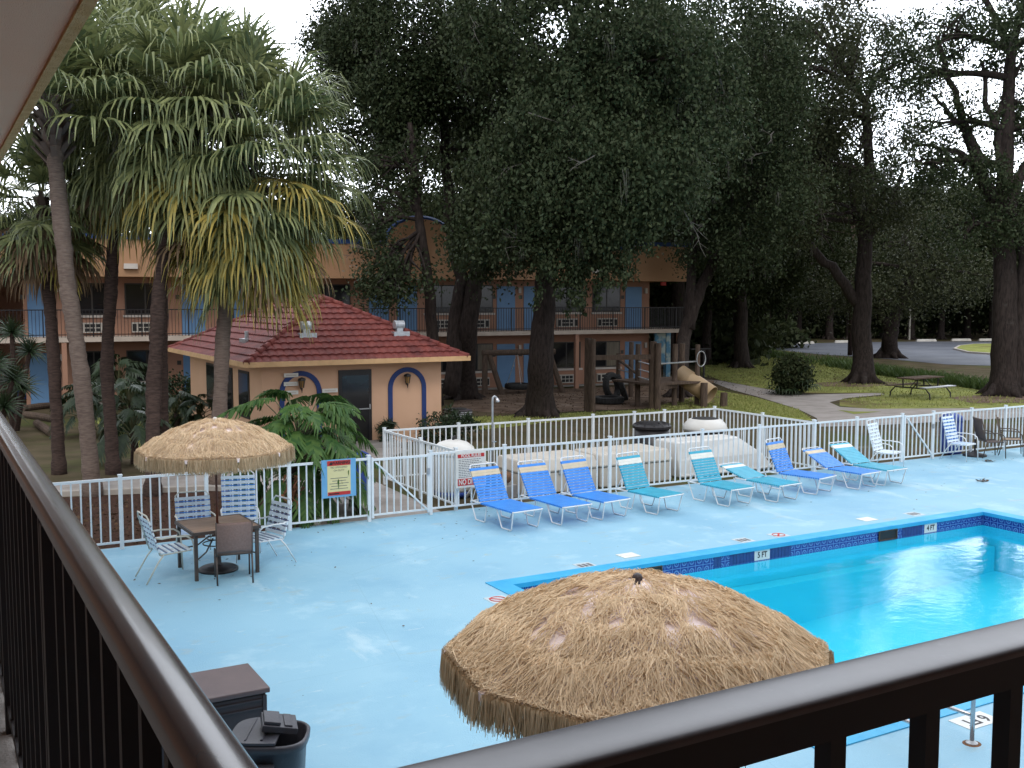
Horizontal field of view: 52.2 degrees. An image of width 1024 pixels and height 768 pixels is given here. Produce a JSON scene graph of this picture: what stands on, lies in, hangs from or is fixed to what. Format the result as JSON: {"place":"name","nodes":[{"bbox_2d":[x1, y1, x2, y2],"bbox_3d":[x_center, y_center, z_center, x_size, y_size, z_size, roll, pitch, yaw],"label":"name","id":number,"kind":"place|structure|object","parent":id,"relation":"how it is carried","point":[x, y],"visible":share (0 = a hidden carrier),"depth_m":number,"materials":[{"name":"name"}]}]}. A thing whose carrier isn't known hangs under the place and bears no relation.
{"place":"outdoors","nodes":[
{"label":"outdoors","id":0,"kind":"place"},
{"bbox_2d":[95,418,170,447],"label":"lawn by house","id":1,"kind":"structure","parent":0,"point":[98,422],"depth_m":32.34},
{"bbox_2d":[92,381,170,434],"bbox_3d":[-11.605,0.782,31.947,2.251,1.798,2.396,0,5,6],"label":"broadleaf shrub","id":2,"kind":"object","parent":1,"relation":"on","point":[136,400],"visible":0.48,"depth_m":31.42,"materials":[{"name":"green plant"}]},
{"bbox_2d":[144,391,204,430],"bbox_3d":[-10.241,0.971,32.046,2.118,1.621,1.995,-3,5,-29],"label":"broadleaf shrub","id":3,"kind":"object","parent":1,"relation":"on","point":[174,402],"visible":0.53,"depth_m":31.74,"materials":[{"name":"green plant"}]},
{"bbox_2d":[171,394,212,425],"bbox_3d":[-9.614,1.059,32.062,1.786,1.506,1.932,-3,5,-29],"label":"broadleaf shrub","id":4,"kind":"object","parent":1,"relation":"on","point":[197,416],"visible":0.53,"depth_m":31.67,"materials":[{"name":"green plant"}]},
{"bbox_2d":[54,447,440,524],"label":"sidewalk","id":5,"kind":"structure","parent":0,"point":[164,481],"depth_m":22.53,"materials":[{"name":"concrete"}]},
{"bbox_2d":[0,0,1023,233],"label":"sky","id":6,"kind":"structure","parent":0,"point":[285,12],"materials":[{"name":"white"}]},
{"bbox_2d":[6,320,1023,510],"bbox_3d":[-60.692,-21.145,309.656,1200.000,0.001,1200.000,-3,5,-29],"label":"ground","id":7,"kind":"structure","parent":0,"point":[36,441],"depth_m":32.05,"materials":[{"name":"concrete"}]},
{"bbox_2d":[0,349,36,421],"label":"yucca","id":8,"kind":"object","parent":7,"relation":"on","point":[12,378],"visible":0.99,"depth_m":31.12,"materials":[{"name":"green plant"}]},
{"bbox_2d":[0,315,45,430],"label":"yucca","id":9,"kind":"object","parent":7,"relation":"on","point":[28,350],"visible":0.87,"depth_m":32.99,"materials":[{"name":"green plant"}]},
{"bbox_2d":[0,119,125,474],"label":"palm tree","id":10,"kind":"object","parent":7,"relation":"on","point":[28,254],"visible":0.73,"depth_m":24.55,"materials":[{"name":"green plant"}]},
{"bbox_2d":[48,382,121,438],"bbox_3d":[-13.199,0.849,31.964,2.173,1.832,2.030,2,5,23],"label":"broadleaf shrub","id":11,"kind":"object","parent":7,"relation":"on","point":[70,400],"visible":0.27,"depth_m":31.46,"materials":[{"name":"green plant"}]},
{"bbox_2d":[6,0,215,474],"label":"palm tree","id":12,"kind":"object","parent":7,"relation":"on","point":[106,363],"visible":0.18,"depth_m":24.71,"materials":[{"name":"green plant"}]},
{"bbox_2d":[90,354,147,409],"bbox_3d":[-14.753,0.044,39.268,2.833,2.360,2.988,2,5,24],"label":"broadleaf shrub","id":13,"kind":"object","parent":7,"relation":"on","point":[122,361],"visible":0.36,"depth_m":38.97,"materials":[{"name":"green plant"}]},
{"bbox_2d":[69,0,200,434],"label":"palm tree","id":14,"kind":"object","parent":7,"relation":"on","point":[165,383],"visible":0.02,"depth_m":26.34,"materials":[{"name":"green plant"}]},
{"bbox_2d":[97,403,173,465],"bbox_3d":[-9.596,1.302,26.472,2.206,1.685,2.342,-3,5,-29],"label":"broadleaf shrub","id":15,"kind":"object","parent":7,"relation":"on","point":[136,434],"visible":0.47,"depth_m":25.95,"materials":[{"name":"green plant"}]},
{"bbox_2d":[64,491,323,548],"bbox_3d":[-10.356,2.586,19.596,13.000,0.001,7.370,-3,5,-29],"label":"mulch bed","id":16,"kind":"object","parent":7,"relation":"on","point":[115,536],"visible":0.2,"depth_m":20.36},
{"bbox_2d":[10,0,173,496],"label":"palm tree","id":17,"kind":"object","parent":16,"relation":"on","point":[52,114],"visible":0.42,"depth_m":21.85,"materials":[{"name":"green plant"}]},
{"bbox_2d":[53,0,301,496],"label":"palm tree","id":18,"kind":"object","parent":16,"relation":"on","point":[184,27],"visible":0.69,"depth_m":21.82,"materials":[{"name":"green plant"}]},
{"bbox_2d":[217,389,385,528],"bbox_3d":[-4.143,1.589,20.233,3.031,2.992,3.274,-4,6,-41],"label":"philodendron","id":19,"kind":"object","parent":16,"relation":"on","point":[303,438],"visible":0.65,"depth_m":19.53,"materials":[{"name":"green plant"}]},
{"bbox_2d":[58,485,333,524],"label":"bed curb","id":20,"kind":"structure","parent":7,"relation":"on","point":[113,491],"depth_m":22.46,"materials":[{"name":"concrete"}]},
{"bbox_2d":[106,6,379,484],"bbox_3d":[-6.013,-3.034,23.792,6.066,10.802,6.013,1,5,11],"label":"palm tree","id":21,"kind":"object","parent":7,"relation":"on","point":[256,255],"visible":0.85,"depth_m":22.57,"materials":[{"name":"green plant"}]},
{"bbox_2d":[168,294,470,450],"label":"pool house","id":22,"kind":"structure","parent":7,"relation":"on","point":[374,369],"depth_m":30.06,"materials":[{"name":"paint"}]},
{"bbox_2d":[338,369,371,441],"bbox_3d":[-4.438,0.663,29.646,0.980,2.140,0.089,-3,5,-29],"label":"door","id":23,"kind":"structure","parent":22,"relation":"in","point":[355,386],"depth_m":29.68,"materials":[{"name":"black paint"}]},
{"bbox_2d":[0,216,690,404],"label":"motel building","id":24,"kind":"structure","parent":7,"relation":"on","point":[619,321],"depth_m":46.56,"materials":[{"name":"orange paint"}]},
{"bbox_2d":[26,284,45,336],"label":"door","id":25,"kind":"structure","parent":24,"relation":"in","point":[31,305],"depth_m":40.35,"materials":[{"name":"blue paint"}]},
{"bbox_2d":[30,353,48,403],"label":"door","id":26,"kind":"structure","parent":24,"relation":"in","point":[36,369],"depth_m":40.58,"materials":[{"name":"blue paint"}]},
{"bbox_2d":[77,283,103,317],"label":"window","id":27,"kind":"structure","parent":24,"relation":"in","point":[96,301],"depth_m":41.14,"materials":[{"name":"glass"}]},
{"bbox_2d":[123,283,152,316],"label":"window","id":28,"kind":"structure","parent":24,"relation":"in","point":[136,295],"depth_m":41.83,"materials":[{"name":"glass"}]},
{"bbox_2d":[181,284,205,334],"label":"door","id":29,"kind":"structure","parent":24,"relation":"in","point":[192,326],"depth_m":42.76,"materials":[{"name":"blue paint"}]},
{"bbox_2d":[497,286,514,329],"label":"door","id":30,"kind":"structure","parent":24,"relation":"in","point":[506,298],"depth_m":48.52,"materials":[{"name":"blue paint"}]},
{"bbox_2d":[497,344,514,386],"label":"door","id":31,"kind":"structure","parent":24,"relation":"in","point":[505,362],"depth_m":48.74,"materials":[{"name":"blue paint"}]},
{"bbox_2d":[553,342,582,370],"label":"window","id":32,"kind":"structure","parent":24,"relation":"in","point":[564,356],"depth_m":49.98,"materials":[{"name":"glass"}]},
{"bbox_2d":[591,286,621,313],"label":"window","id":33,"kind":"structure","parent":24,"relation":"in","point":[610,299],"depth_m":50.73,"materials":[{"name":"glass"}]},
{"bbox_2d":[596,341,621,368],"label":"window","id":34,"kind":"structure","parent":24,"relation":"in","point":[602,347],"depth_m":50.91,"materials":[{"name":"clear glass"}]},
{"bbox_2d":[625,287,641,328],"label":"door","id":35,"kind":"structure","parent":24,"relation":"in","point":[633,295],"depth_m":51.33,"materials":[{"name":"blue paint"}]},
{"bbox_2d":[309,182,434,239],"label":"tree","id":36,"kind":"object","parent":7,"relation":"on","point":[339,232],"visible":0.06,"depth_m":69.75,"materials":[{"name":"green plant"}]},
{"bbox_2d":[329,122,455,405],"bbox_3d":[-4.534,-4.114,38.236,5.011,11.184,5.474,-1,5,-7],"label":"oak tree","id":37,"kind":"object","parent":7,"relation":"on","point":[393,274],"visible":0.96,"depth_m":37.91,"materials":[{"name":"green plant"}]},
{"bbox_2d":[288,0,551,400],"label":"oak tree","id":38,"kind":"object","parent":7,"relation":"on","point":[397,81],"visible":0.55,"depth_m":39.34,"materials":[{"name":"green plant"}]},
{"bbox_2d":[353,120,496,239],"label":"oak tree","id":39,"kind":"object","parent":7,"relation":"on","point":[427,211],"visible":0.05,"depth_m":56.31,"materials":[{"name":"green plant"}]},
{"bbox_2d":[415,402,484,442],"bbox_3d":[-1.836,1.156,30.291,2.252,1.283,1.062,-3,5,-29],"label":"hedge","id":40,"kind":"object","parent":7,"relation":"on","point":[455,420],"visible":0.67,"depth_m":30.19,"materials":[{"name":"green plant"}]},
{"bbox_2d":[434,435,473,497],"bbox_3d":[-1.241,1.715,22.146,0.940,1.267,0.940,-3,5,-29],"label":"filter tank","id":41,"kind":"object","parent":7,"relation":"on","point":[458,443],"visible":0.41,"depth_m":21.81,"materials":[{"name":"white plastic"}]},
{"bbox_2d":[68,357,959,547],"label":"leaf litter","id":42,"kind":"object","parent":7,"relation":"on","point":[130,512],"visible":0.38,"depth_m":21.07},
{"bbox_2d":[494,449,595,495],"bbox_3d":[0.758,1.936,23.112,1.970,0.730,1.285,-3,5,-29],"label":"pump cover","id":43,"kind":"object","parent":7,"relation":"on","point":[546,461],"visible":0.29,"depth_m":22.63,"materials":[{"name":"plastic"}]},
{"bbox_2d":[101,447,1023,767],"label":"pool deck","id":44,"kind":"structure","parent":7,"relation":"on","point":[331,655],"depth_m":15.26,"materials":[{"name":"paint"}]},
{"bbox_2d":[0,0,98,767],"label":"motel wing","id":45,"kind":"structure","parent":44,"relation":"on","point":[37,38],"depth_m":3.89,"materials":[{"name":"paint"}]},
{"bbox_2d":[0,411,257,767],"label":"balcony railing","id":46,"kind":"object","parent":45,"relation":"on","point":[94,672],"visible":1,"depth_m":1.77,"materials":[{"name":"metal"}]},
{"bbox_2d":[398,618,1023,767],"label":"balcony railing","id":47,"kind":"object","parent":45,"relation":"on","point":[826,711],"visible":1,"depth_m":1.04,"materials":[{"name":"metal"}]},
{"bbox_2d":[135,511,193,584],"bbox_3d":[-5.165,2.379,15.526,0.738,1.013,0.615,-3,6,-35],"label":"strap chair","id":48,"kind":"object","parent":44,"relation":"on","point":[147,530],"visible":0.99,"depth_m":15.47,"materials":[{"name":"white plastic"}]},
{"bbox_2d":[174,490,215,549],"bbox_3d":[-5.090,2.274,16.804,0.615,1.013,0.738,-2,5,-25],"label":"strap chair","id":49,"kind":"object","parent":44,"relation":"on","point":[192,509],"visible":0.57,"depth_m":16.99,"materials":[{"name":"white plastic"}]},
{"bbox_2d":[53,454,370,549],"bbox_3d":[-6.386,2.133,17.358,8.622,1.295,0.072,-3,5,-29],"label":"picket fence","id":50,"kind":"object","parent":44,"relation":"on","point":[120,478],"visible":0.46,"depth_m":17.91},
{"bbox_2d":[321,458,355,498],"bbox_3d":[-3.159,1.720,19.067,0.657,0.698,0.024,-3,5,-29],"label":"warning sign","id":51,"kind":"object","parent":50,"relation":"attached to","point":[334,470],"visible":1,"depth_m":19.06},
{"bbox_2d":[371,453,429,518],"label":"fence gate","id":52,"kind":"structure","parent":50,"relation":"attached to","point":[427,508],"depth_m":19.70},
{"bbox_2d":[133,417,295,574],"bbox_3d":[-4.508,1.675,15.928,2.305,2.362,2.379,4,6,40],"label":"thatched parasol","id":53,"kind":"object","parent":44,"relation":"on","point":[213,445],"visible":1,"depth_m":15.19,"materials":[{"name":"plant"}]},
{"bbox_2d":[162,663,269,767],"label":"deck box","id":54,"kind":"object","parent":44,"relation":"on","point":[235,694],"visible":0.37,"depth_m":9.39,"materials":[{"name":"plastic"}]},
{"bbox_2d":[174,514,260,581],"bbox_3d":[-4.506,2.489,15.998,1.030,0.728,1.030,-3,6,-32],"label":"patio table","id":55,"kind":"object","parent":44,"relation":"on","point":[196,527],"visible":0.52,"depth_m":15.86,"materials":[{"name":"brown wood"}]},
{"bbox_2d":[214,521,253,585],"bbox_3d":[-4.104,2.433,15.380,0.526,0.921,0.546,-2,5,-19],"label":"sling chair","id":56,"kind":"object","parent":44,"relation":"on","point":[236,538],"visible":1,"depth_m":15.13,"materials":[{"name":"fabric"}]},
{"bbox_2d":[220,470,260,552],"bbox_3d":[-4.499,2.112,17.256,0.615,1.264,0.766,-1,5,-17],"label":"strap chair","id":57,"kind":"object","parent":44,"relation":"on","point":[239,497],"visible":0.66,"depth_m":17.47,"materials":[{"name":"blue plastic"}]},
{"bbox_2d":[236,495,296,562],"bbox_3d":[-3.854,2.309,16.375,0.738,1.013,0.615,-5,7,-44],"label":"strap chair","id":58,"kind":"object","parent":44,"relation":"on","point":[270,536],"visible":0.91,"depth_m":16.43,"materials":[{"name":"white plastic"}]},
{"bbox_2d":[232,710,309,767],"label":"trash can","id":59,"kind":"object","parent":44,"relation":"on","point":[270,739],"visible":0.88,"depth_m":7.70,"materials":[{"name":"grey plastic"}]},
{"bbox_2d":[469,462,542,530],"bbox_3d":[-0.133,2.069,19.299,0.674,1.025,1.532,-3,6,-34],"label":"sun lounger","id":60,"kind":"object","parent":44,"relation":"on","point":[511,506],"visible":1,"depth_m":19.59,"materials":[{"name":"blue plastic"}]},
{"bbox_2d":[517,459,591,525],"bbox_3d":[0.783,2.043,19.802,0.674,0.994,1.626,-3,6,-32],"label":"sun lounger","id":61,"kind":"object","parent":44,"relation":"on","point":[558,500],"visible":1,"depth_m":20.11,"materials":[{"name":"blue plastic"}]},
{"bbox_2d":[560,455,630,519],"bbox_3d":[1.588,1.989,20.154,0.674,1.045,1.368,-4,6,-37],"label":"sun lounger","id":62,"kind":"object","parent":44,"relation":"on","point":[599,496],"visible":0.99,"depth_m":20.39,"materials":[{"name":"blue plastic"}]},
{"bbox_2d":[439,567,834,767],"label":"thatched parasol","id":63,"kind":"object","parent":44,"relation":"on","point":[574,649],"visible":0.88,"depth_m":5.97,"materials":[{"name":"plant"}]},
{"bbox_2d":[615,451,683,514],"bbox_3d":[2.701,1.944,20.589,0.674,1.064,1.282,-4,6,-38],"label":"sun lounger","id":64,"kind":"object","parent":44,"relation":"on","point":[654,492],"visible":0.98,"depth_m":20.80,"materials":[{"name":"teal plastic"}]},
{"bbox_2d":[428,413,904,514],"bbox_3d":[4.167,1.646,23.308,13.252,1.295,0.072,-3,5,-29],"label":"picket fence","id":65,"kind":"object","parent":44,"relation":"on","point":[504,447],"visible":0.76,"depth_m":23.01,"materials":[{"name":"metal"}]},
{"bbox_2d":[456,450,485,487],"bbox_3d":[-0.801,1.662,20.404,0.663,0.707,0.018,-3,5,-29],"label":"pool rules sign","id":66,"kind":"object","parent":65,"relation":"attached to","point":[465,460],"visible":0.87,"depth_m":20.36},
{"bbox_2d":[903,413,934,459],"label":"fence gate","id":67,"kind":"structure","parent":65,"relation":"attached to","point":[917,433],"depth_m":26.80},
{"bbox_2d":[688,446,754,506],"bbox_3d":[4.271,1.886,21.377,0.674,1.052,1.306,-3,6,-34],"label":"sun lounger","id":68,"kind":"object","parent":44,"relation":"on","point":[720,483],"visible":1,"depth_m":21.61,"materials":[{"name":"teal plastic"}]},
{"bbox_2d":[485,508,1023,748],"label":"pool coping","id":69,"kind":"object","parent":44,"relation":"on","point":[511,586],"visible":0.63,"depth_m":16.99,"materials":[{"name":"paint"}]},
{"bbox_2d":[719,462,801,502],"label":"sun lounger","id":70,"kind":"object","parent":44,"relation":"on","point":[742,471],"visible":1,"depth_m":22.04,"materials":[{"name":"teal plastic"}]},
{"bbox_2d":[764,437,836,494],"bbox_3d":[6.261,1.772,22.687,0.674,1.064,1.412,-4,6,-43],"label":"sun lounger","id":71,"kind":"object","parent":44,"relation":"on","point":[792,471],"visible":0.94,"depth_m":22.86,"materials":[{"name":"blue plastic"}]},
{"bbox_2d":[802,446,880,489],"bbox_3d":[7.354,1.879,23.422,0.674,0.731,1.711,-3,6,-35],"label":"sun lounger","id":72,"kind":"object","parent":44,"relation":"on","point":[815,453],"visible":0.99,"depth_m":23.51,"materials":[{"name":"blue plastic"}]},
{"bbox_2d":[828,441,907,485],"bbox_3d":[8.120,1.811,23.931,0.674,0.784,1.768,-3,5,-31],"label":"sun lounger","id":73,"kind":"object","parent":44,"relation":"on","point":[849,451],"visible":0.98,"depth_m":24.09,"materials":[{"name":"teal plastic"}]},
{"bbox_2d":[940,412,977,461],"bbox_3d":[11.527,1.360,26.914,0.615,1.187,0.745,-4,6,-39],"label":"strap chair","id":74,"kind":"object","parent":44,"relation":"on","point":[954,436],"visible":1,"depth_m":26.98,"materials":[{"name":"white plastic"}]},
{"bbox_2d":[930,405,1023,458],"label":"picket fence","id":75,"kind":"object","parent":44,"relation":"on","point":[971,410],"visible":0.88,"depth_m":27.98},
{"bbox_2d":[382,406,815,510],"bbox_3d":[2.189,1.560,24.363,9.672,1.295,3.682,-3,5,-29],"label":"picket fence","id":76,"kind":"object","parent":7,"relation":"on","point":[420,446],"visible":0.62,"depth_m":24.84,"materials":[{"name":"metal"}]},
{"bbox_2d":[574,443,671,487],"bbox_3d":[2.525,1.854,24.108,2.010,0.730,1.285,-3,5,-29],"label":"pump cover","id":77,"kind":"object","parent":7,"relation":"on","point":[605,475],"visible":0.57,"depth_m":23.76,"materials":[{"name":"plastic"}]},
{"bbox_2d":[475,391,811,429],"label":"lawn by playground","id":78,"kind":"structure","parent":7,"relation":"on","point":[796,413],"depth_m":38.11},
{"bbox_2d":[421,0,776,418],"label":"oak tree","id":79,"kind":"object","parent":78,"relation":"on","point":[625,168],"visible":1,"depth_m":32.96,"materials":[{"name":"green plant"}]},
{"bbox_2d":[632,420,671,445],"bbox_3d":[3.503,1.485,26.204,0.980,1.104,0.980,-3,5,-29],"label":"drum bin","id":80,"kind":"object","parent":7,"relation":"on","point":[645,427],"visible":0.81,"depth_m":25.82,"materials":[{"name":"black paint"}]},
{"bbox_2d":[648,231,760,368],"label":"tree","id":81,"kind":"object","parent":7,"relation":"on","point":[655,298],"visible":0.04,"depth_m":62.30,"materials":[{"name":"green plant"}]},
{"bbox_2d":[682,417,727,435],"bbox_3d":[4.992,1.413,27.043,1.160,1.110,1.160,-3,5,-29],"label":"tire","id":82,"kind":"object","parent":7,"relation":"on","point":[693,424],"visible":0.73,"depth_m":26.63,"materials":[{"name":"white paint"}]},
{"bbox_2d":[578,0,839,373],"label":"oak tree","id":83,"kind":"object","parent":7,"relation":"on","point":[679,293],"visible":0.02,"depth_m":53.82,"materials":[{"name":"green plant"}]},
{"bbox_2d":[655,434,774,477],"bbox_3d":[4.922,1.693,25.470,2.992,0.830,1.189,-3,5,-29],"label":"spa cover","id":84,"kind":"object","parent":7,"relation":"on","point":[711,448],"visible":0.45,"depth_m":24.97,"materials":[{"name":"white plastic"}]},
{"bbox_2d":[602,0,848,398],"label":"oak tree","id":85,"kind":"object","parent":7,"relation":"on","point":[728,243],"visible":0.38,"depth_m":43.96,"materials":[{"name":"green plant"}]},
{"bbox_2d":[761,351,820,395],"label":"shrub","id":86,"kind":"object","parent":7,"relation":"on","point":[790,375],"visible":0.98,"depth_m":45.09,"materials":[{"name":"green plant"}]},
{"bbox_2d":[649,296,988,365],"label":"undergrowth","id":87,"kind":"object","parent":7,"relation":"on","point":[760,342],"visible":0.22,"depth_m":85.98,"materials":[{"name":"green plant"}]},
{"bbox_2d":[780,152,913,339],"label":"tree","id":88,"kind":"object","parent":7,"relation":"on","point":[828,336],"visible":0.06,"depth_m":104.56,"materials":[{"name":"green plant"}]},
{"bbox_2d":[713,380,1023,426],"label":"footpath","id":89,"kind":"structure","parent":7,"relation":"on","point":[820,407],"depth_m":39.37,"materials":[{"name":"concrete"}]},
{"bbox_2d":[776,341,990,365],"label":"parking lot","id":90,"kind":"structure","parent":7,"relation":"on","point":[940,352],"depth_m":82.49,"materials":[{"name":"asphalt"}]},
{"bbox_2d":[785,190,1017,358],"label":"oak tree","id":91,"kind":"object","parent":7,"relation":"on","point":[906,289],"visible":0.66,"depth_m":71.52,"materials":[{"name":"green plant"}]},
{"bbox_2d":[871,171,986,339],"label":"tree","id":92,"kind":"object","parent":7,"relation":"on","point":[912,333],"visible":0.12,"depth_m":103.08,"materials":[{"name":"green plant"}]},
{"bbox_2d":[907,187,992,339],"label":"tree","id":93,"kind":"object","parent":7,"relation":"on","point":[941,331],"visible":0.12,"depth_m":102.81,"materials":[{"name":"green plant"}]},
{"bbox_2d":[933,163,1023,338],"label":"tree","id":94,"kind":"object","parent":7,"relation":"on","point":[989,334],"visible":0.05,"depth_m":104.90,"materials":[{"name":"green plant"}]},
{"bbox_2d":[452,386,719,413],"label":"playground soil","id":95,"kind":"structure","parent":0,"point":[512,407],"depth_m":42.51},
{"bbox_2d":[481,349,565,394],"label":"swing set","id":96,"kind":"object","parent":95,"relation":"on","point":[487,355],"visible":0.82,"depth_m":45.63,"materials":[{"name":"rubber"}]},
{"bbox_2d":[584,338,713,412],"bbox_3d":[5.755,-0.522,41.508,4.510,2.827,7.637,1,5,15],"label":"play structure","id":97,"kind":"object","parent":95,"relation":"on","point":[656,382],"visible":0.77,"depth_m":39.29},
{"bbox_2d":[677,366,727,407],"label":"tube slide","id":98,"kind":"object","parent":97,"relation":"attached to","point":[704,391],"visible":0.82,"depth_m":40.56,"materials":[{"name":"beige plastic"}]},
{"bbox_2d":[522,515,1023,590],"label":"pool tile band","id":99,"kind":"object","parent":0,"point":[796,550],"visible":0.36,"depth_m":18.50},
{"bbox_2d":[676,525,1023,662],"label":"water","id":100,"kind":"structure","parent":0,"point":[850,603],"depth_m":18.26,"materials":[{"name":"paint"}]},
{"bbox_2d":[701,356,1023,408],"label":"lawn","id":101,"kind":"structure","parent":0,"point":[844,402],"depth_m":47.12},
{"bbox_2d":[95,356,1023,442],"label":"grass","id":102,"kind":"structure","parent":101,"relation":"on","point":[733,404],"depth_m":42.44,"materials":[{"name":"plant"}]},
{"bbox_2d":[649,202,807,364],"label":"tree","id":103,"kind":"object","parent":101,"relation":"on","point":[707,326],"visible":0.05,"depth_m":64.11,"materials":[{"name":"green plant"}]},
{"bbox_2d":[697,193,816,332],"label":"tree","id":104,"kind":"object","parent":101,"relation":"on","point":[789,288],"visible":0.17,"depth_m":69.84,"materials":[{"name":"green plant"}]},
{"bbox_2d":[698,0,900,368],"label":"oak tree","id":105,"kind":"object","parent":101,"relation":"on","point":[741,357],"visible":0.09,"depth_m":62.19,"materials":[{"name":"green plant"}]},
{"bbox_2d":[731,0,973,384],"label":"oak tree","id":106,"kind":"object","parent":101,"relation":"on","point":[834,129],"visible":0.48,"depth_m":50.41,"materials":[{"name":"green plant"}]},
{"bbox_2d":[765,348,988,389],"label":"ditch weeds","id":107,"kind":"object","parent":101,"relation":"on","point":[962,380],"visible":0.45,"depth_m":55.47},
{"bbox_2d":[844,0,1023,397],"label":"oak tree","id":108,"kind":"object","parent":101,"relation":"on","point":[1004,122],"visible":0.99,"depth_m":44.56,"materials":[{"name":"green plant"}]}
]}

